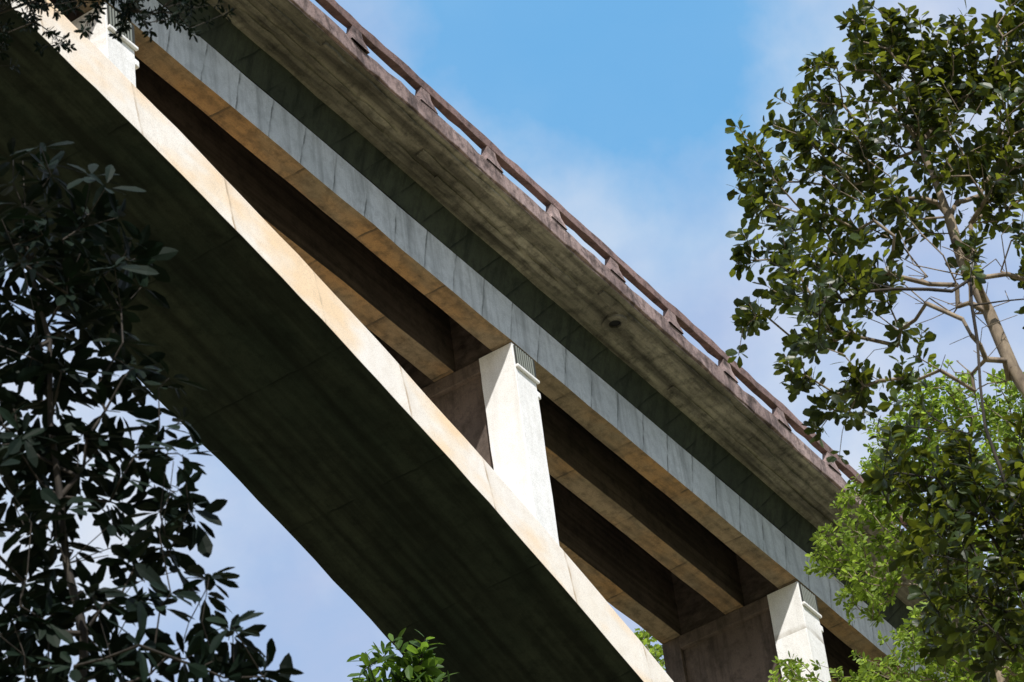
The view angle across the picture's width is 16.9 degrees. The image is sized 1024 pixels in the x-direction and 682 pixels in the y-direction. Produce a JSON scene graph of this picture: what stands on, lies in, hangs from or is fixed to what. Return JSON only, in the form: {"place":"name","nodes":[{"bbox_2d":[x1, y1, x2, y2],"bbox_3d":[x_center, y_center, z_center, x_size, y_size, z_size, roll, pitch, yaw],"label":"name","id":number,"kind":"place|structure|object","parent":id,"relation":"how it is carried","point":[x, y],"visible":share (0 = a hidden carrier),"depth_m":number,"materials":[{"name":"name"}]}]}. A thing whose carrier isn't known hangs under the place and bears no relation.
{"place":"outdoors","nodes":[
{"label":"outdoors","id":0,"kind":"place"},
{"bbox_2d":[0,0,1023,681],"label":"sky","id":1,"kind":"structure","parent":0,"point":[619,110],"materials":[{"name":"blue"}]},
{"bbox_3d":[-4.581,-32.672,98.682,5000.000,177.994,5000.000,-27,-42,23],"label":"ground","id":2,"kind":"structure","parent":0,"visible":0},
{"bbox_2d":[0,0,235,73],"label":"feathery tree","id":3,"kind":"object","parent":2,"relation":"on","point":[129,9],"visible":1,"depth_m":25.13,"materials":[{"name":"green plant"}]},
{"bbox_2d":[0,138,303,681],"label":"umbrella tree","id":4,"kind":"object","parent":2,"relation":"on","point":[42,457],"visible":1,"depth_m":19.86,"materials":[{"name":"green plant"}]},
{"bbox_2d":[0,0,672,681],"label":"arch rib","id":5,"kind":"object","parent":2,"relation":"on","point":[342,450],"visible":0.87,"depth_m":67.03,"materials":[{"name":"concrete"}]},
{"bbox_2d":[50,0,138,86],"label":"pier","id":6,"kind":"structure","parent":5,"relation":"on","point":[120,56],"depth_m":63.25,"materials":[{"name":"concrete"}]},
{"bbox_2d":[381,316,558,544],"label":"pier","id":7,"kind":"structure","parent":5,"relation":"on","point":[483,398],"depth_m":72.20,"materials":[{"name":"concrete"}]},
{"bbox_2d":[135,56,888,681],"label":"girder","id":8,"kind":"object","parent":7,"relation":"on","point":[387,304],"visible":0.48,"depth_m":73.08,"materials":[{"name":"concrete"}]},
{"bbox_2d":[662,553,830,681],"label":"pier","id":9,"kind":"structure","parent":5,"relation":"on","point":[759,631],"depth_m":81.22,"materials":[{"name":"concrete"}]},
{"bbox_2d":[347,628,458,681],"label":"broadleaf tree","id":10,"kind":"object","parent":2,"relation":"on","point":[425,667],"visible":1,"depth_m":49.70,"materials":[{"name":"green plant"}]},
{"bbox_2d":[634,628,665,670],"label":"forest tree","id":11,"kind":"object","parent":2,"relation":"on","point":[655,650],"visible":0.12,"depth_m":94.98,"materials":[{"name":"green plant"}]},
{"bbox_2d":[725,0,1023,464],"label":"broadleaf tree","id":12,"kind":"object","parent":2,"relation":"on","point":[928,110],"visible":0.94,"depth_m":36.19,"materials":[{"name":"green plant"}]},
{"bbox_2d":[759,214,1023,681],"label":"broadleaf tree","id":13,"kind":"object","parent":2,"relation":"on","point":[962,504],"visible":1,"depth_m":32.03,"materials":[{"name":"green plant"}]},
{"bbox_2d":[768,359,1023,681],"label":"forest tree","id":14,"kind":"object","parent":2,"relation":"on","point":[861,589],"visible":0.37,"depth_m":76.93,"materials":[{"name":"green plant"}]},
{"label":"abutment","id":15,"kind":"object","parent":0,"visible":0},
{"bbox_2d":[76,0,952,681],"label":"girder","id":16,"kind":"object","parent":15,"relation":"on","point":[206,78],"visible":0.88,"depth_m":72.15,"materials":[{"name":"concrete"}]},
{"bbox_2d":[157,0,1019,681],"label":"deck slab","id":17,"kind":"structure","parent":16,"relation":"on","point":[635,368],"depth_m":73.93,"materials":[{"name":"concrete"}]},
{"bbox_2d":[237,0,396,134],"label":"soffit board","id":18,"kind":"object","parent":17,"relation":"on","point":[331,78],"visible":1,"depth_m":68.50,"materials":[{"name":"concrete"}]},
{"bbox_2d":[232,7,434,187],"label":"soffit board","id":19,"kind":"object","parent":17,"relation":"on","point":[324,87],"visible":0.99,"depth_m":69.03,"materials":[{"name":"concrete"}]},
{"bbox_2d":[322,41,509,207],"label":"soffit board","id":20,"kind":"object","parent":17,"relation":"on","point":[486,187],"visible":1,"depth_m":70.16,"materials":[{"name":"concrete"}]},
{"bbox_2d":[430,175,557,285],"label":"soffit board","id":21,"kind":"object","parent":17,"relation":"on","point":[452,194],"visible":1,"depth_m":72.82,"materials":[{"name":"weathered concrete"}]},
{"bbox_2d":[416,148,576,288],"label":"soffit board","id":22,"kind":"object","parent":17,"relation":"on","point":[485,209],"visible":1,"depth_m":72.63,"materials":[{"name":"weathered concrete"}]},
{"bbox_2d":[290,0,939,573],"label":"kerb","id":23,"kind":"structure","parent":17,"relation":"on","point":[390,82],"depth_m":73.72,"materials":[{"name":"concrete"}]},
{"bbox_2d":[346,25,966,583],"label":"rail posts","id":24,"kind":"object","parent":23,"relation":"on","point":[354,35],"visible":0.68,"depth_m":74.23,"materials":[{"name":"concrete"}]},
{"bbox_2d":[315,0,1010,610],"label":"top rail","id":25,"kind":"object","parent":24,"relation":"on","point":[397,64],"visible":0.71,"depth_m":74.79,"materials":[{"name":"concrete"}]},
{"bbox_2d":[602,313,627,332],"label":"drain collar","id":26,"kind":"object","parent":17,"relation":"on","point":[609,318],"visible":1,"depth_m":75.78,"materials":[{"name":"concrete"}]},
{"bbox_2d":[609,320,620,325],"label":"drain hole","id":27,"kind":"object","parent":17,"relation":"on","point":[615,323],"visible":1,"depth_m":75.87,"materials":[{"name":"black"}]},
{"bbox_2d":[598,290,772,444],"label":"soffit board","id":28,"kind":"object","parent":17,"relation":"on","point":[671,355],"visible":1,"depth_m":77.42,"materials":[{"name":"concrete"}]},
{"bbox_2d":[667,385,843,541],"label":"soffit board","id":29,"kind":"object","parent":17,"relation":"on","point":[747,453],"visible":0.94,"depth_m":80.21,"materials":[{"name":"concrete"}]},
{"bbox_2d":[749,437,928,595],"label":"soffit board","id":30,"kind":"object","parent":17,"relation":"on","point":[775,459],"visible":0.56,"depth_m":81.33,"materials":[{"name":"concrete"}]},
{"bbox_2d":[366,327,680,643],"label":"girder","id":31,"kind":"object","parent":15,"relation":"on","point":[625,575],"visible":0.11,"depth_m":80.93,"materials":[{"name":"concrete"}]}
]}

